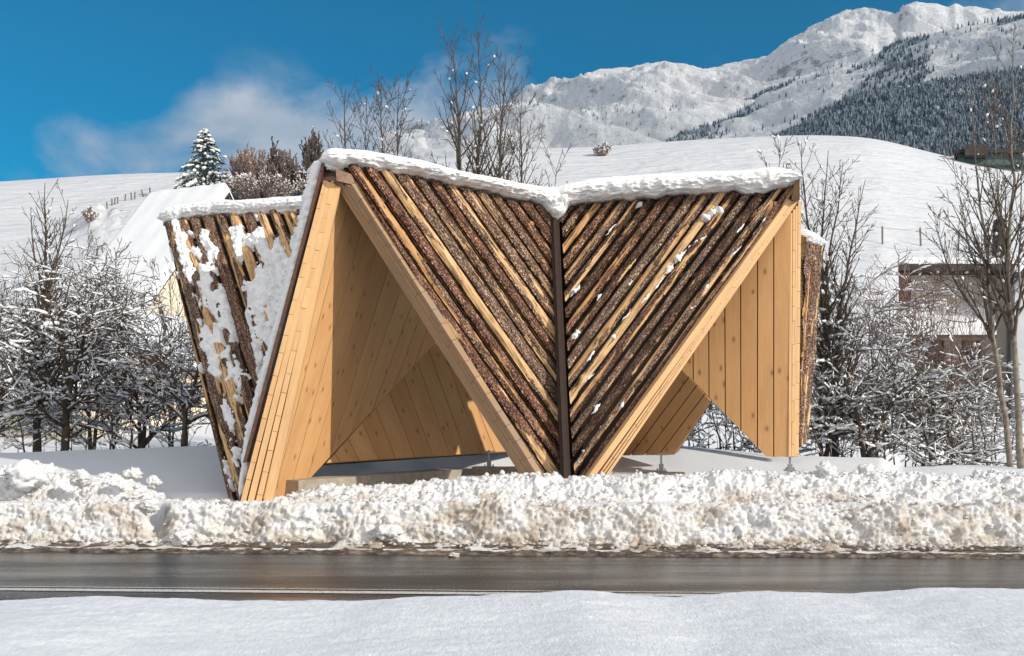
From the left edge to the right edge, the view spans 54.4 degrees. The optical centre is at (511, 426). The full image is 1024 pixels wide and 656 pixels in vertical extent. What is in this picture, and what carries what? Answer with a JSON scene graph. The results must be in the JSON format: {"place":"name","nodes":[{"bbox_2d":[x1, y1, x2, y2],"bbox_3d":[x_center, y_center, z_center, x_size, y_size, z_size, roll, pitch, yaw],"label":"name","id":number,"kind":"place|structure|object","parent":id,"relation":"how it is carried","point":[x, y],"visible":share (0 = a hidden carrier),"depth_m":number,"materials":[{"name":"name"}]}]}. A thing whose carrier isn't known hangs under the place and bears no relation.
{"place":"outdoors","nodes":[
{"label":"outdoors","id":0,"kind":"place"},
{"bbox_2d":[0,135,1023,416],"bbox_3d":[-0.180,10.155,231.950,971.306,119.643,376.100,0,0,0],"label":"hill","id":1,"kind":"structure","parent":0,"point":[902,187],"depth_m":137.51,"materials":[{"name":"white snow"}]},
{"bbox_2d":[81,206,98,222],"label":"bare bush","id":2,"kind":"object","parent":1,"relation":"on","point":[88,214],"visible":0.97,"depth_m":116.33,"materials":[{"name":"plant"}]},
{"bbox_2d":[102,187,150,208],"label":"wire fence","id":3,"kind":"object","parent":1,"relation":"on","point":[111,200],"visible":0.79,"depth_m":138.68,"materials":[{"name":"wood"}]},
{"bbox_2d":[62,183,233,333],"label":"chalet","id":4,"kind":"object","parent":1,"relation":"on","point":[143,229],"visible":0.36,"depth_m":48.98,"materials":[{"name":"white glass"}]},
{"bbox_2d":[173,128,236,198],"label":"fir tree","id":5,"kind":"object","parent":1,"relation":"on","point":[211,175],"visible":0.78,"depth_m":136.71,"materials":[{"name":"green plant"}]},
{"bbox_2d":[228,142,271,183],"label":"bare tree","id":6,"kind":"object","parent":1,"relation":"on","point":[247,163],"visible":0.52,"depth_m":137.79,"materials":[{"name":"brown plant"}]},
{"bbox_2d":[220,170,306,199],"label":"bare bush","id":7,"kind":"object","parent":1,"relation":"on","point":[249,187],"visible":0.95,"depth_m":134.84,"materials":[{"name":"plant"}]},
{"bbox_2d":[266,136,280,164],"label":"bare tree","id":8,"kind":"object","parent":1,"relation":"on","point":[273,149],"visible":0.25,"depth_m":138.92,"materials":[{"name":"brown plant"}]},
{"bbox_2d":[266,148,299,196],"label":"bare tree","id":9,"kind":"object","parent":1,"relation":"on","point":[286,166],"visible":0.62,"depth_m":137.73,"materials":[{"name":"plant"}]},
{"bbox_2d":[292,164,308,195],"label":"bare bush","id":10,"kind":"object","parent":1,"relation":"on","point":[299,175],"visible":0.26,"depth_m":138.36,"materials":[{"name":"white plant"}]},
{"bbox_2d":[299,126,323,171],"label":"bare tree","id":11,"kind":"object","parent":1,"relation":"on","point":[310,150],"visible":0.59,"depth_m":140.63,"materials":[{"name":"brown plant"}]},
{"bbox_2d":[593,142,612,155],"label":"bare bush","id":12,"kind":"object","parent":1,"relation":"on","point":[603,149],"visible":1,"depth_m":154.10,"materials":[{"name":"plant"}]},
{"bbox_2d":[854,222,992,246],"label":"wire fence","id":13,"kind":"object","parent":1,"relation":"on","point":[920,229],"visible":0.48,"depth_m":104.26,"materials":[{"name":"brown wood"}]},
{"bbox_2d":[899,218,1023,427],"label":"flat roofed house","id":14,"kind":"structure","parent":1,"relation":"on","point":[1003,330],"depth_m":41.49,"materials":[{"name":"brown wood"}]},
{"bbox_2d":[925,341,942,361],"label":"window","id":15,"kind":"structure","parent":14,"relation":"in","point":[930,351],"depth_m":41.92,"materials":[{"name":"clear glass"}]},
{"bbox_2d":[961,341,980,361],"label":"window","id":16,"kind":"structure","parent":14,"relation":"in","point":[962,342],"depth_m":41.92,"materials":[{"name":"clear glass"}]},
{"bbox_2d":[955,144,1023,172],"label":"distant building","id":17,"kind":"structure","parent":1,"relation":"on","point":[965,154],"depth_m":162.78,"materials":[{"name":"brown wood"}]},
{"bbox_2d":[0,552,1023,600],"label":"road","id":18,"kind":"structure","parent":0,"point":[429,573],"depth_m":10.73,"materials":[{"name":"grey asphalt"}]},
{"bbox_2d":[0,588,706,595],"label":"road line","id":19,"kind":"object","parent":18,"relation":"on","point":[262,591],"visible":0.64,"depth_m":9.60,"materials":[{"name":"paint"}]},
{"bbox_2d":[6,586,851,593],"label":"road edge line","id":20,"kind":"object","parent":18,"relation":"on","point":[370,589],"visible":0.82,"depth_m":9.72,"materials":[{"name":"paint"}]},
{"bbox_2d":[448,552,459,556],"bbox_3d":[-0.709,1.584,12.198,0.148,0.080,0.145,0,0,0],"label":"road debris","id":21,"kind":"object","parent":18,"relation":"on","point":[453,554],"visible":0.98,"depth_m":12.16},
{"bbox_2d":[0,539,1023,558],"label":"slush verge","id":22,"kind":"structure","parent":18,"relation":"on","point":[410,549],"depth_m":12.49,"materials":[{"name":"snow"}]},
{"bbox_2d":[0,587,1023,655],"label":"roadside snow","id":23,"kind":"structure","parent":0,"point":[945,621],"depth_m":5.04,"materials":[{"name":"white snow"}]},
{"bbox_2d":[0,408,1023,499],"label":"snow field","id":24,"kind":"structure","parent":0,"point":[193,470],"depth_m":19.07,"materials":[{"name":"white snow"}]},
{"bbox_2d":[8,178,78,451],"bbox_3d":[-10.874,-2.321,23.055,1.581,6.821,1.397,0,0,-34],"label":"ash tree","id":25,"kind":"object","parent":24,"relation":"on","point":[43,304],"visible":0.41,"depth_m":22.96,"materials":[{"name":"brown plant"}]},
{"bbox_2d":[0,247,109,450],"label":"fruit tree","id":26,"kind":"object","parent":24,"relation":"on","point":[3,392],"visible":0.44,"depth_m":22.56,"materials":[{"name":"white plant"}]},
{"bbox_2d":[0,393,110,451],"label":"snowy bush","id":27,"kind":"object","parent":24,"relation":"on","point":[51,408],"visible":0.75,"depth_m":22.00,"materials":[{"name":"white plant"}]},
{"bbox_2d":[0,231,185,450],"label":"fruit tree","id":28,"kind":"object","parent":24,"relation":"on","point":[68,401],"visible":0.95,"depth_m":21.78,"materials":[{"name":"white plant"}]},
{"bbox_2d":[0,219,191,451],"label":"fruit tree","id":29,"kind":"object","parent":24,"relation":"on","point":[92,307],"visible":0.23,"depth_m":25.55,"materials":[{"name":"white plant"}]},
{"bbox_2d":[0,331,200,439],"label":"bush","id":30,"kind":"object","parent":24,"relation":"on","point":[78,427],"depth_m":34.53,"materials":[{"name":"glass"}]},
{"bbox_2d":[95,242,142,448],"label":"ash tree","id":31,"kind":"object","parent":24,"relation":"on","point":[112,444],"visible":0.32,"depth_m":24.98,"materials":[{"name":"brown plant"}]},
{"bbox_2d":[41,287,210,448],"bbox_3d":[-8.835,-1.019,23.490,4.800,4.384,3.192,0,0,25],"label":"fruit tree","id":32,"kind":"object","parent":24,"relation":"on","point":[143,441],"visible":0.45,"depth_m":23.31,"materials":[{"name":"brown plant"}]},
{"bbox_2d":[87,375,211,448],"bbox_3d":[-7.835,-0.174,22.010,1.840,1.906,2.619,0,0,32],"label":"snowy bush","id":33,"kind":"object","parent":24,"relation":"on","point":[143,419],"visible":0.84,"depth_m":21.88,"materials":[{"name":"white plant"}]},
{"bbox_2d":[108,310,206,423],"bbox_3d":[-14.400,-1.706,40.000,4.640,5.812,5.000,0,0,12],"label":"annex","id":34,"kind":"object","parent":24,"relation":"on","point":[151,316],"visible":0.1,"depth_m":39.11,"materials":[{"name":"white paint"}]},
{"bbox_2d":[107,330,209,446],"bbox_3d":[-6.913,-0.975,21.702,3.169,3.118,3.212,0,0,33],"label":"fruit tree","id":35,"kind":"object","parent":24,"relation":"on","point":[181,390],"visible":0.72,"depth_m":21.44,"materials":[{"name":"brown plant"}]},
{"bbox_2d":[140,257,196,446],"bbox_3d":[-8.824,-1.657,25.999,1.803,6.221,2.054,0,0,-41],"label":"ash tree","id":36,"kind":"object","parent":24,"relation":"on","point":[171,273],"visible":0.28,"depth_m":25.93,"materials":[{"name":"brown plant"}]},
{"bbox_2d":[323,80,363,149],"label":"ash tree","id":37,"kind":"object","parent":24,"relation":"on","point":[340,135],"visible":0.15,"depth_m":24.98,"materials":[{"name":"brown plant"}]},
{"bbox_2d":[345,85,383,150],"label":"ash tree","id":38,"kind":"object","parent":24,"relation":"on","point":[365,121],"visible":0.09,"depth_m":25.97,"materials":[{"name":"brown plant"}]},
{"bbox_2d":[360,67,411,156],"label":"ash tree","id":39,"kind":"object","parent":24,"relation":"on","point":[384,126],"visible":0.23,"depth_m":24.97,"materials":[{"name":"brown plant"}]},
{"bbox_2d":[380,66,417,158],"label":"ash tree","id":40,"kind":"object","parent":24,"relation":"on","point":[404,108],"visible":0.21,"depth_m":26.48,"materials":[{"name":"brown plant"}]},
{"bbox_2d":[285,466,517,495],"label":"concrete plinth","id":41,"kind":"structure","parent":24,"relation":"on","point":[399,477],"depth_m":16.65,"materials":[{"name":"grey concrete"}]},
{"bbox_2d":[429,18,490,174],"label":"ash tree","id":42,"kind":"object","parent":24,"relation":"on","point":[457,144],"visible":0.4,"depth_m":24.96,"materials":[{"name":"brown plant"}]},
{"bbox_2d":[455,8,516,180],"bbox_3d":[-0.782,-4.739,25.909,1.980,12.284,2.166,0,0,0],"label":"ash tree","id":43,"kind":"object","parent":24,"relation":"on","point":[480,116],"visible":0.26,"depth_m":25.95,"materials":[{"name":"brown plant"}]},
{"bbox_2d":[163,162,822,501],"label":"timber pavilion","id":44,"kind":"structure","parent":24,"relation":"on","point":[399,275],"depth_m":15.57,"materials":[{"name":"brown wood"}]},
{"bbox_2d":[157,195,302,222],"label":"roof snow","id":45,"kind":"structure","parent":44,"relation":"on","point":[226,207],"depth_m":17.66,"materials":[{"name":"white snow"}]},
{"bbox_2d":[168,213,298,491],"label":"clinging snow","id":46,"kind":"structure","parent":44,"relation":"attached to","point":[265,286],"depth_m":16.36,"materials":[{"name":"white snow"}]},
{"bbox_2d":[238,160,320,497],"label":"edge snow","id":47,"kind":"structure","parent":44,"relation":"attached to","point":[312,176],"depth_m":14.69,"materials":[{"name":"white snow"}]},
{"bbox_2d":[318,148,803,221],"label":"roof snow","id":48,"kind":"structure","parent":44,"relation":"on","point":[556,201],"depth_m":15.73,"materials":[{"name":"white snow"}]},
{"bbox_2d":[571,202,766,462],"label":"lodged snow","id":49,"kind":"structure","parent":44,"relation":"on","point":[706,219],"depth_m":15.58,"materials":[{"name":"white snow"}]},
{"bbox_2d":[801,229,827,245],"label":"roof snow","id":50,"kind":"structure","parent":44,"relation":"on","point":[813,237],"depth_m":19.20,"materials":[{"name":"white snow"}]},
{"bbox_2d":[474,44,540,183],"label":"ash tree","id":51,"kind":"object","parent":24,"relation":"on","point":[501,153],"visible":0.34,"depth_m":24.46,"materials":[{"name":"brown plant"}]},
{"bbox_2d":[0,460,1023,554],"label":"ploughed snow bank","id":52,"kind":"structure","parent":24,"relation":"on","point":[632,519],"depth_m":13.13,"materials":[{"name":"white snow"}]},
{"bbox_2d":[0,459,50,491],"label":"snow lump","id":53,"kind":"object","parent":52,"relation":"on","point":[25,475],"visible":1,"depth_m":13.84,"materials":[{"name":"white snow"}]},
{"bbox_2d":[69,469,90,488],"bbox_3d":[-6.019,0.735,13.896,0.341,0.292,0.304,0,0,0],"label":"snow lump","id":54,"kind":"object","parent":52,"relation":"on","point":[80,478],"visible":1,"depth_m":13.82,"materials":[{"name":"white snow"}]},
{"bbox_2d":[121,467,143,479],"bbox_3d":[-5.294,0.660,13.906,0.303,0.189,0.220,0,0,-33],"label":"snow lump","id":55,"kind":"object","parent":52,"relation":"on","point":[133,473],"visible":1,"depth_m":13.85,"materials":[{"name":"white snow"}]},
{"bbox_2d":[139,498,159,512],"bbox_3d":[-4.838,1.062,13.300,0.263,0.204,0.250,0,0,21],"label":"snow lump","id":56,"kind":"object","parent":52,"relation":"on","point":[151,505],"visible":1,"depth_m":13.23,"materials":[{"name":"white snow"}]},
{"bbox_2d":[145,475,162,489],"bbox_3d":[-4.969,0.781,13.809,0.212,0.206,0.200,0,0,0],"label":"snow lump","id":57,"kind":"object","parent":52,"relation":"on","point":[153,481],"visible":1,"depth_m":13.74,"materials":[{"name":"white snow"}]},
{"bbox_2d":[171,529,191,545],"bbox_3d":[-4.257,1.444,12.842,0.266,0.227,0.243,0,0,0],"label":"snow lump","id":58,"kind":"object","parent":52,"relation":"on","point":[182,537],"visible":1,"depth_m":12.80,"materials":[{"name":"white snow"}]},
{"bbox_2d":[375,524,404,541],"bbox_3d":[-1.578,1.385,12.907,0.382,0.248,0.354,0,0,0],"label":"snow lump","id":59,"kind":"object","parent":52,"relation":"on","point":[388,532],"visible":1,"depth_m":12.81,"materials":[{"name":"white snow"}]},
{"bbox_2d":[0,462,1023,549],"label":"snow crumbs","id":60,"kind":"object","parent":52,"relation":"on","point":[532,502],"visible":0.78,"depth_m":13.39,"materials":[{"name":"white snow"}]},
{"bbox_2d":[654,538,670,544],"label":"snow lump","id":61,"kind":"object","parent":52,"relation":"on","point":[656,542],"visible":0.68,"depth_m":12.69,"materials":[{"name":"white snow"}]},
{"bbox_2d":[750,469,759,475],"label":"snow lump","id":62,"kind":"object","parent":52,"relation":"on","point":[754,472],"visible":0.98,"depth_m":13.85,"materials":[{"name":"white snow"}]},
{"bbox_2d":[815,460,836,480],"bbox_3d":[4.404,0.654,13.961,0.318,0.370,0.319,0,0,0],"label":"snow lump","id":63,"kind":"object","parent":52,"relation":"on","point":[824,469],"visible":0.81,"depth_m":13.87,"materials":[{"name":"white snow"}]},
{"bbox_2d":[857,463,874,474],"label":"snow lump","id":64,"kind":"object","parent":52,"relation":"on","point":[865,468],"visible":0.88,"depth_m":13.95,"materials":[{"name":"white snow"}]},
{"bbox_2d":[972,468,986,477],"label":"snow lump","id":65,"kind":"object","parent":52,"relation":"on","point":[978,473],"visible":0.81,"depth_m":13.86,"materials":[{"name":"white snow"}]},
{"bbox_2d":[986,495,1013,503],"bbox_3d":[6.396,1.061,13.045,0.420,0.336,0.340,0,0,-30],"label":"snow lump","id":66,"kind":"object","parent":52,"relation":"on","point":[995,499],"visible":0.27,"depth_m":13.01,"materials":[{"name":"white snow"}]},
{"bbox_2d":[495,58,545,186],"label":"ash tree","id":67,"kind":"object","parent":24,"relation":"on","point":[520,154],"visible":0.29,"depth_m":26.47,"materials":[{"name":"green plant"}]},
{"bbox_2d":[541,141,570,186],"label":"ash tree","id":68,"kind":"object","parent":24,"relation":"on","point":[553,166],"visible":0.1,"depth_m":23.96,"materials":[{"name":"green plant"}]},
{"bbox_2d":[613,472,684,474],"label":"concrete plinth","id":69,"kind":"structure","parent":24,"relation":"on","point":[666,473],"depth_m":16.70,"materials":[{"name":"grey concrete"}]},
{"bbox_2d":[682,403,760,452],"bbox_3d":[5.095,0.114,25.530,4.170,2.746,2.417,0,0,-26],"label":"snowy bush","id":70,"kind":"object","parent":24,"relation":"on","point":[693,434],"visible":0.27,"depth_m":25.43,"materials":[{"name":"white plant"}]},
{"bbox_2d":[705,403,850,455],"bbox_3d":[6.235,0.022,24.980,4.318,3.082,2.982,0,0,-29],"label":"snowy bush","id":71,"kind":"object","parent":24,"relation":"on","point":[747,444],"visible":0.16,"depth_m":24.47,"materials":[{"name":"white plant"}]},
{"bbox_2d":[757,126,806,228],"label":"ash tree","id":72,"kind":"object","parent":24,"relation":"on","point":[778,148],"visible":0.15,"depth_m":24.49,"materials":[{"name":"brown plant"}]},
{"bbox_2d":[787,137,878,456],"bbox_3d":[7.329,-2.783,22.986,1.774,7.950,1.665,0,0,-33],"label":"ash tree","id":73,"kind":"object","parent":24,"relation":"on","point":[826,293],"visible":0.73,"depth_m":22.90,"materials":[{"name":"brown plant"}]},
{"bbox_2d":[803,376,906,456],"bbox_3d":[7.245,0.105,22.134,3.409,2.479,1.806,0,0,-18],"label":"snowy bush","id":74,"kind":"object","parent":24,"relation":"on","point":[831,442],"visible":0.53,"depth_m":21.77,"materials":[{"name":"white plant"}]},
{"bbox_2d":[799,292,954,456],"bbox_3d":[7.475,-1.068,22.725,4.781,4.184,3.720,0,0,0],"label":"fruit tree","id":75,"kind":"object","parent":24,"relation":"on","point":[818,417],"visible":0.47,"depth_m":22.11,"materials":[{"name":"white plant"}]},
{"bbox_2d":[809,293,967,457],"bbox_3d":[7.822,-1.029,21.689,3.998,3.802,2.931,0,0,0],"label":"fruit tree","id":76,"kind":"object","parent":24,"relation":"on","point":[919,380],"visible":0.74,"depth_m":21.63,"materials":[{"name":"white plant"}]},
{"bbox_2d":[845,372,963,466],"bbox_3d":[8.626,-0.006,21.825,1.968,2.383,3.190,0,0,43],"label":"snowy bush","id":77,"kind":"object","parent":24,"relation":"on","point":[880,446],"visible":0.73,"depth_m":21.51,"materials":[{"name":"white plant"}]},
{"bbox_2d":[799,245,1023,465],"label":"fruit tree","id":78,"kind":"object","parent":24,"relation":"on","point":[877,309],"visible":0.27,"depth_m":24.37,"materials":[{"name":"plant"}]},
{"bbox_2d":[847,315,1023,465],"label":"fruit tree","id":79,"kind":"object","parent":24,"relation":"on","point":[952,367],"visible":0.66,"depth_m":22.04,"materials":[{"name":"brown plant"}]},
{"bbox_2d":[873,366,1014,465],"bbox_3d":[9.466,0.006,22.254,2.571,2.672,3.780,0,0,44],"label":"snowy bush","id":80,"kind":"object","parent":24,"relation":"on","point":[942,453],"visible":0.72,"depth_m":21.75,"materials":[{"name":"white plant"}]},
{"bbox_2d":[885,228,1011,464],"bbox_3d":[10.636,-1.472,24.344,3.240,6.636,2.101,0,0,-32],"label":"willow bush","id":81,"kind":"object","parent":24,"relation":"on","point":[952,346],"visible":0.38,"depth_m":24.18,"materials":[{"name":"plant"}]},
{"bbox_2d":[916,70,1023,466],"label":"ash tree","id":82,"kind":"object","parent":24,"relation":"on","point":[990,329],"visible":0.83,"depth_m":20.46,"materials":[{"name":"brown plant"}]},
{"bbox_2d":[931,374,1023,465],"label":"snowy bush","id":83,"kind":"object","parent":24,"relation":"on","point":[974,406],"visible":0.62,"depth_m":22.31,"materials":[{"name":"white plant"}]},
{"bbox_2d":[943,27,1023,468],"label":"ash tree","id":84,"kind":"object","parent":24,"relation":"on","point":[1006,250],"visible":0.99,"depth_m":19.97,"materials":[{"name":"brown plant"}]},
{"bbox_2d":[0,0,1023,181],"label":"sky","id":85,"kind":"structure","parent":0,"point":[88,87],"materials":[{"name":"blue"}]},
{"bbox_2d":[384,1,1023,159],"bbox_3d":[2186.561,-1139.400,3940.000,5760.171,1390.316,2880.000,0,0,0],"label":"mountain","id":86,"kind":"structure","parent":0,"point":[711,95],"depth_m":3529.57,"materials":[{"name":"white snow"}]},
{"bbox_2d":[396,44,873,149],"bbox_3d":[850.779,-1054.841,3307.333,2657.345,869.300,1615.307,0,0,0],"label":"slope trees","id":87,"kind":"object","parent":86,"relation":"on","point":[590,109],"visible":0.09,"depth_m":3320.87,"materials":[{"name":"plant"}]},
{"bbox_2d":[664,18,1023,141],"bbox_3d":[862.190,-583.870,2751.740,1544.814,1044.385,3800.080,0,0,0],"label":"mountain ridge","id":88,"kind":"structure","parent":0,"point":[808,97],"depth_m":2577.58,"materials":[{"name":"white snow"}]},
{"bbox_2d":[663,12,1023,141],"bbox_3d":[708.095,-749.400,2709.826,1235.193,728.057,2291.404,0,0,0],"label":"ridge trees","id":89,"kind":"object","parent":88,"relation":"on","point":[904,65],"visible":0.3,"depth_m":2600.59,"materials":[{"name":"plant"}]},
{"bbox_2d":[812,75,1023,145],"bbox_3d":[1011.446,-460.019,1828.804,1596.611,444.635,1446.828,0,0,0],"label":"forested slope","id":90,"kind":"structure","parent":0,"point":[935,128],"depth_m":1750.03,"materials":[{"name":"plant"}]},
{"bbox_2d":[767,64,1023,157],"bbox_3d":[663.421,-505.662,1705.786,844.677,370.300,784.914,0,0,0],"label":"distant forest","id":91,"kind":"object","parent":90,"relation":"on","point":[890,110],"visible":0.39,"depth_m":1710.85,"materials":[{"name":"green plant"}]}
]}

